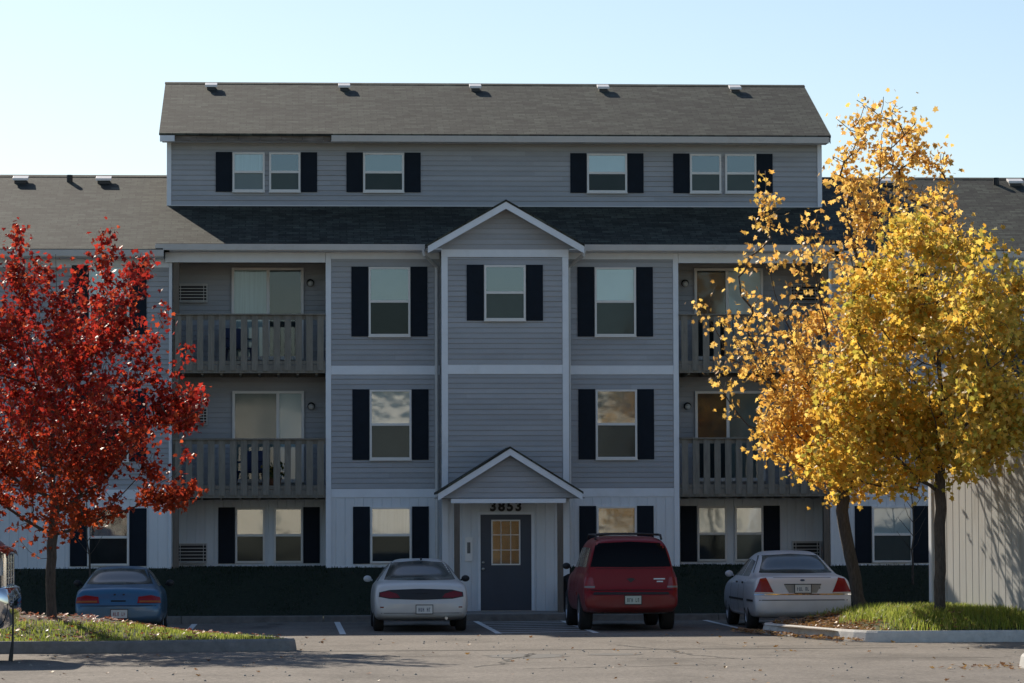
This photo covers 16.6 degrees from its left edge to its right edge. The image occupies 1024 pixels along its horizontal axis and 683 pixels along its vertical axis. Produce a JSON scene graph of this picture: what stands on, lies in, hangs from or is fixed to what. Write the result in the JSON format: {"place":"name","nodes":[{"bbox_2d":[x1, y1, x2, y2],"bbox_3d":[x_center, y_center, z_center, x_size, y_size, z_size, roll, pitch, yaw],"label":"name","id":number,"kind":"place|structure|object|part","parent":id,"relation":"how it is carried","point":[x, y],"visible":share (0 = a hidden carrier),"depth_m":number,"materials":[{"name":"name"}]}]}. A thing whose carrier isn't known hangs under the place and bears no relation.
{"place":"outdoors","nodes":[
{"label":"outdoors","id":0,"kind":"place"},
{"bbox_2d":[0,614,283,640],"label":"island lawn","id":1,"kind":"structure","parent":0,"point":[69,631],"depth_m":59.36,"materials":[{"name":"plant"}]},
{"bbox_2d":[18,615,124,623],"bbox_3d":[-8.056,4.933,61.037,3.712,0.325,1.883,0,-3,-4],"label":"mulch bed","id":2,"kind":"object","parent":1,"relation":"on","point":[45,620],"visible":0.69,"depth_m":60.65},
{"bbox_2d":[0,217,211,616],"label":"maple tree","id":3,"kind":"object","parent":1,"relation":"on","point":[88,441],"visible":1,"depth_m":60.80,"materials":[{"name":"red plant"}]},
{"bbox_2d":[0,611,280,639],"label":"fallen leaves","id":4,"kind":"object","parent":1,"relation":"on","point":[148,624],"visible":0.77,"depth_m":59.79,"materials":[{"name":"red plant"}]},
{"bbox_2d":[260,461,284,489],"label":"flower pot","id":5,"kind":"object","parent":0,"point":[271,481],"visible":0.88,"depth_m":77.71,"materials":[{"name":"ceramic"}]},
{"bbox_2d":[14,563,928,615],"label":"grass bank","id":6,"kind":"structure","parent":0,"point":[246,604],"depth_m":75.87,"materials":[{"name":"green plant"}]},
{"bbox_2d":[76,480,101,576],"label":"sapling","id":7,"kind":"object","parent":6,"relation":"on","point":[87,540],"visible":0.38,"depth_m":75.62,"materials":[{"name":"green plant"}]},
{"bbox_2d":[0,82,1023,616],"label":"apartment building","id":8,"kind":"structure","parent":6,"relation":"on","point":[462,316],"depth_m":77.98,"materials":[{"name":"grey plastic"}]},
{"bbox_2d":[71,391,145,461],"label":"window","id":9,"kind":"structure","parent":8,"relation":"in","point":[140,398],"depth_m":77.07,"materials":[{"name":"glass"}]},
{"bbox_2d":[70,508,146,565],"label":"window","id":10,"kind":"structure","parent":8,"relation":"in","point":[109,551],"depth_m":76.94,"materials":[{"name":"plastic"}]},
{"bbox_2d":[72,265,146,334],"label":"window","id":11,"kind":"structure","parent":8,"relation":"in","point":[142,304],"depth_m":77.20,"materials":[{"name":"plastic"}]},
{"bbox_2d":[226,328,251,360],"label":"patio chair","id":12,"kind":"object","parent":8,"relation":"on","point":[238,338],"visible":0.35,"depth_m":78.41,"materials":[{"name":"blue plastic"}]},
{"bbox_2d":[216,152,264,192],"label":"window","id":13,"kind":"structure","parent":8,"relation":"in","point":[248,167],"depth_m":79.63,"materials":[{"name":"glass"}]},
{"bbox_2d":[218,507,264,563],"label":"window","id":14,"kind":"structure","parent":8,"relation":"in","point":[241,531],"depth_m":78.51,"materials":[{"name":"plastic"}]},
{"bbox_2d":[236,451,262,485],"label":"patio chair","id":15,"kind":"object","parent":8,"relation":"on","point":[249,459],"visible":0.32,"depth_m":78.27,"materials":[{"name":"blue plastic"}]},
{"bbox_2d":[231,267,303,359],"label":"sliding door","id":16,"kind":"structure","parent":8,"relation":"in","point":[254,290],"depth_m":78.82,"materials":[{"name":"glass"}]},
{"bbox_2d":[232,391,303,482],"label":"sliding door","id":17,"kind":"structure","parent":8,"relation":"in","point":[255,414],"depth_m":78.68,"materials":[{"name":"glass"}]},
{"bbox_2d":[269,152,316,192],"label":"window","id":18,"kind":"structure","parent":8,"relation":"in","point":[284,167],"depth_m":79.71,"materials":[{"name":"glass"}]},
{"bbox_2d":[274,507,319,562],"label":"window","id":19,"kind":"structure","parent":8,"relation":"in","point":[301,526],"depth_m":78.59,"materials":[{"name":"plastic"}]},
{"bbox_2d":[346,152,420,192],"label":"window","id":20,"kind":"structure","parent":8,"relation":"in","point":[365,172],"depth_m":79.83,"materials":[{"name":"plastic"}]},
{"bbox_2d":[351,267,427,336],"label":"window","id":21,"kind":"structure","parent":8,"relation":"in","point":[389,287],"depth_m":77.48,"materials":[{"name":"plastic"}]},
{"bbox_2d":[352,389,428,460],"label":"window","id":22,"kind":"structure","parent":8,"relation":"in","point":[390,410],"depth_m":77.35,"materials":[{"name":"plastic"}]},
{"bbox_2d":[353,506,428,563],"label":"window","id":23,"kind":"structure","parent":8,"relation":"in","point":[380,534],"depth_m":77.24,"materials":[{"name":"plastic"}]},
{"bbox_2d":[467,265,542,321],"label":"window","id":24,"kind":"structure","parent":8,"relation":"in","point":[495,293],"depth_m":76.77,"materials":[{"name":"plastic"}]},
{"bbox_2d":[480,515,531,610],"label":"door","id":25,"kind":"structure","parent":8,"relation":"in","point":[505,539],"depth_m":76.45,"materials":[{"name":"blue paint"}]},
{"bbox_2d":[570,153,643,193],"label":"window","id":26,"kind":"structure","parent":8,"relation":"in","point":[606,173],"depth_m":80.16,"materials":[{"name":"plastic"}]},
{"bbox_2d":[577,267,652,336],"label":"window","id":27,"kind":"structure","parent":8,"relation":"in","point":[623,295],"depth_m":77.81,"materials":[{"name":"glass"}]},
{"bbox_2d":[578,389,653,459],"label":"window","id":28,"kind":"structure","parent":8,"relation":"in","point":[632,410],"depth_m":77.67,"materials":[{"name":"plastic"}]},
{"bbox_2d":[579,506,653,555],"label":"window","id":29,"kind":"structure","parent":8,"relation":"in","point":[607,519],"depth_m":77.56,"materials":[{"name":"plastic"}]},
{"bbox_2d":[673,153,721,193],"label":"window","id":30,"kind":"structure","parent":8,"relation":"in","point":[705,169],"depth_m":80.29,"materials":[{"name":"glass"}]},
{"bbox_2d":[680,506,726,561],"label":"window","id":31,"kind":"structure","parent":8,"relation":"in","point":[703,529],"depth_m":79.18,"materials":[{"name":"plastic"}]},
{"bbox_2d":[694,268,763,359],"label":"sliding door","id":32,"kind":"structure","parent":8,"relation":"in","point":[720,302],"depth_m":79.48,"materials":[{"name":"glass"}]},
{"bbox_2d":[695,391,765,481],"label":"sliding door","id":33,"kind":"structure","parent":8,"relation":"in","point":[707,424],"depth_m":79.34,"materials":[{"name":"glass"}]},
{"bbox_2d":[725,154,772,193],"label":"window","id":34,"kind":"structure","parent":8,"relation":"in","point":[740,169],"depth_m":80.37,"materials":[{"name":"glass"}]},
{"bbox_2d":[734,506,779,560],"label":"window","id":35,"kind":"structure","parent":8,"relation":"in","point":[749,541],"depth_m":79.26,"materials":[{"name":"plastic"}]},
{"bbox_2d":[853,266,925,334],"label":"window","id":36,"kind":"structure","parent":8,"relation":"in","point":[863,267],"depth_m":78.34,"materials":[{"name":"plastic"}]},
{"bbox_2d":[855,390,927,460],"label":"window","id":37,"kind":"structure","parent":8,"relation":"in","point":[916,390],"depth_m":78.15,"materials":[{"name":"plastic"}]},
{"bbox_2d":[855,506,928,562],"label":"window","id":38,"kind":"structure","parent":8,"relation":"in","point":[884,543],"depth_m":78.05,"materials":[{"name":"plastic"}]},
{"bbox_2d":[897,483,926,584],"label":"sapling","id":39,"kind":"object","parent":6,"relation":"on","point":[913,534],"visible":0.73,"depth_m":76.80,"materials":[{"name":"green plant"}]},
{"bbox_2d":[0,620,1023,682],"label":"parking lot","id":40,"kind":"structure","parent":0,"point":[450,661],"depth_m":54.03,"materials":[{"name":"grey asphalt"}]},
{"bbox_2d":[0,541,21,660],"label":"pickup truck","id":41,"kind":"object","parent":40,"relation":"on","point":[10,602],"visible":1,"depth_m":54.39,"materials":[{"name":"blue paint"}]},
{"bbox_2d":[73,566,173,627],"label":"compact sedan","id":42,"kind":"object","parent":40,"relation":"on","point":[134,593],"visible":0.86,"depth_m":66.75,"materials":[{"name":"blue paint"}]},
{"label":"rear window","id":43,"kind":"part","parent":42,"relation":"part of","materials":[{"name":"grey glass"}]},
{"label":"side window","id":44,"kind":"part","parent":42,"relation":"part of","materials":[{"name":"grey glass"}]},
{"bbox_2d":[0,633,296,653],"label":"island kerb","id":45,"kind":"structure","parent":40,"relation":"on","point":[149,646],"depth_m":57.94,"materials":[{"name":"grey concrete"}]},
{"bbox_2d":[363,558,469,630],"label":"coupe","id":46,"kind":"object","parent":40,"relation":"on","point":[418,589],"visible":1,"depth_m":67.13,"materials":[{"name":"white paint"}]},
{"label":"side window","id":47,"kind":"part","parent":46,"relation":"part of","materials":[{"name":"grey glass"}]},
{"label":"rear window","id":48,"kind":"part","parent":46,"relation":"part of","materials":[{"name":"grey glass"}]},
{"bbox_2d":[188,620,737,633],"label":"parking lines","id":49,"kind":"object","parent":40,"relation":"on","point":[337,624],"visible":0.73,"depth_m":70.33,"materials":[{"name":"paint"}]},
{"bbox_2d":[153,613,798,624],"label":"kerb strip","id":50,"kind":"object","parent":40,"relation":"on","point":[171,620],"visible":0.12,"depth_m":74.34,"materials":[{"name":"grey concrete"}]},
{"bbox_2d":[253,622,765,657],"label":"oil stains","id":51,"kind":"object","parent":40,"relation":"on","point":[517,655],"visible":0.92,"depth_m":55.59,"materials":[{"name":"black liquid"}]},
{"bbox_2d":[2,634,1020,682],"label":"fallen leaves","id":52,"kind":"object","parent":40,"relation":"on","point":[975,665],"visible":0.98,"depth_m":50.68,"materials":[{"name":"plant"}]},
{"bbox_2d":[200,644,930,668],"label":"asphalt cracks","id":53,"kind":"object","parent":40,"relation":"on","point":[508,660],"visible":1,"depth_m":54.05,"materials":[{"name":"black asphalt"}]},
{"bbox_2d":[399,648,766,650],"bbox_3d":[1.540,5.079,57.731,9.736,0.001,0.193,0,-3,-4],"label":"asphalt seam","id":54,"kind":"object","parent":40,"relation":"on","point":[571,649],"visible":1,"depth_m":57.70,"materials":[{"name":"black asphalt"}]},
{"bbox_2d":[562,533,677,629],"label":"suv","id":55,"kind":"object","parent":40,"relation":"on","point":[622,575],"visible":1,"depth_m":67.51,"materials":[{"name":"red paint"}]},
{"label":"side window","id":56,"kind":"part","parent":55,"relation":"part of","materials":[{"name":"grey glass"}]},
{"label":"side window","id":57,"kind":"part","parent":55,"relation":"part of","materials":[{"name":"grey glass"}]},
{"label":"side window","id":58,"kind":"part","parent":55,"relation":"part of","materials":[{"name":"grey glass"}]},
{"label":"rear window","id":59,"kind":"part","parent":55,"relation":"part of","materials":[{"name":"black glass"}]},
{"bbox_2d":[724,550,850,628],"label":"sedan","id":60,"kind":"object","parent":40,"relation":"on","point":[784,583],"visible":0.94,"depth_m":67.68,"materials":[{"name":"white paint"}]},
{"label":"side window","id":61,"kind":"part","parent":60,"relation":"part of","materials":[{"name":"grey glass"}]},
{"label":"side window","id":62,"kind":"part","parent":60,"relation":"part of","materials":[{"name":"grey glass"}]},
{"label":"rear window","id":63,"kind":"part","parent":60,"relation":"part of","materials":[{"name":"grey glass"}]},
{"bbox_2d":[716,604,978,640],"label":"fallen leaves","id":64,"kind":"object","parent":40,"relation":"on","point":[812,621],"visible":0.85,"depth_m":63.57,"materials":[{"name":"yellow plant"}]},
{"bbox_2d":[763,622,1023,642],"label":"island kerb","id":65,"kind":"structure","parent":40,"relation":"on","point":[948,636],"depth_m":60.75,"materials":[{"name":"concrete"}]},
{"bbox_2d":[1019,653,1023,667],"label":"island kerb","id":66,"kind":"structure","parent":40,"relation":"on","point":[1021,664],"depth_m":50.08,"materials":[{"name":"concrete"}]},
{"bbox_2d":[0,0,1023,177],"label":"sky","id":67,"kind":"structure","parent":0,"point":[82,82],"materials":[{"name":"blue"}]},
{"bbox_2d":[466,611,564,613],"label":"pavement","id":68,"kind":"structure","parent":0,"point":[507,612],"depth_m":75.17,"materials":[{"name":"concrete"}]},
{"bbox_2d":[563,574,569,611],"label":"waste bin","id":69,"kind":"object","parent":68,"relation":"on","point":[565,582],"visible":0.25,"depth_m":75.14,"materials":[{"name":"black plastic"}]},
{"bbox_2d":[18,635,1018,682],"bbox_3d":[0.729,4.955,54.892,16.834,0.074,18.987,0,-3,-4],"label":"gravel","id":70,"kind":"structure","parent":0,"point":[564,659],"depth_m":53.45,"materials":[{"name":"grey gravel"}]},
{"bbox_2d":[804,601,1023,630],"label":"island lawn","id":71,"kind":"structure","parent":0,"point":[882,622],"depth_m":61.57,"materials":[{"name":"plant"}]},
{"bbox_2d":[763,613,851,630],"bbox_3d":[5.604,5.128,64.423,1.638,0.239,5.440,0,-3,-4],"label":"mulch bed","id":72,"kind":"object","parent":71,"relation":"on","point":[781,618],"visible":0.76,"depth_m":64.59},
{"bbox_2d":[685,88,975,608],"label":"maple tree","id":73,"kind":"object","parent":71,"relation":"on","point":[787,426],"visible":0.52,"depth_m":66.28,"materials":[{"name":"yellow plant"}]},
{"bbox_2d":[783,188,1023,610],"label":"maple tree","id":74,"kind":"object","parent":71,"relation":"on","point":[972,392],"visible":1,"depth_m":62.23,"materials":[{"name":"yellow plant"}]},
{"bbox_2d":[927,331,1023,612],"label":"outbuilding","id":75,"kind":"structure","parent":71,"relation":"on","point":[984,532],"depth_m":64.04,"materials":[{"name":"wood"}]}
]}

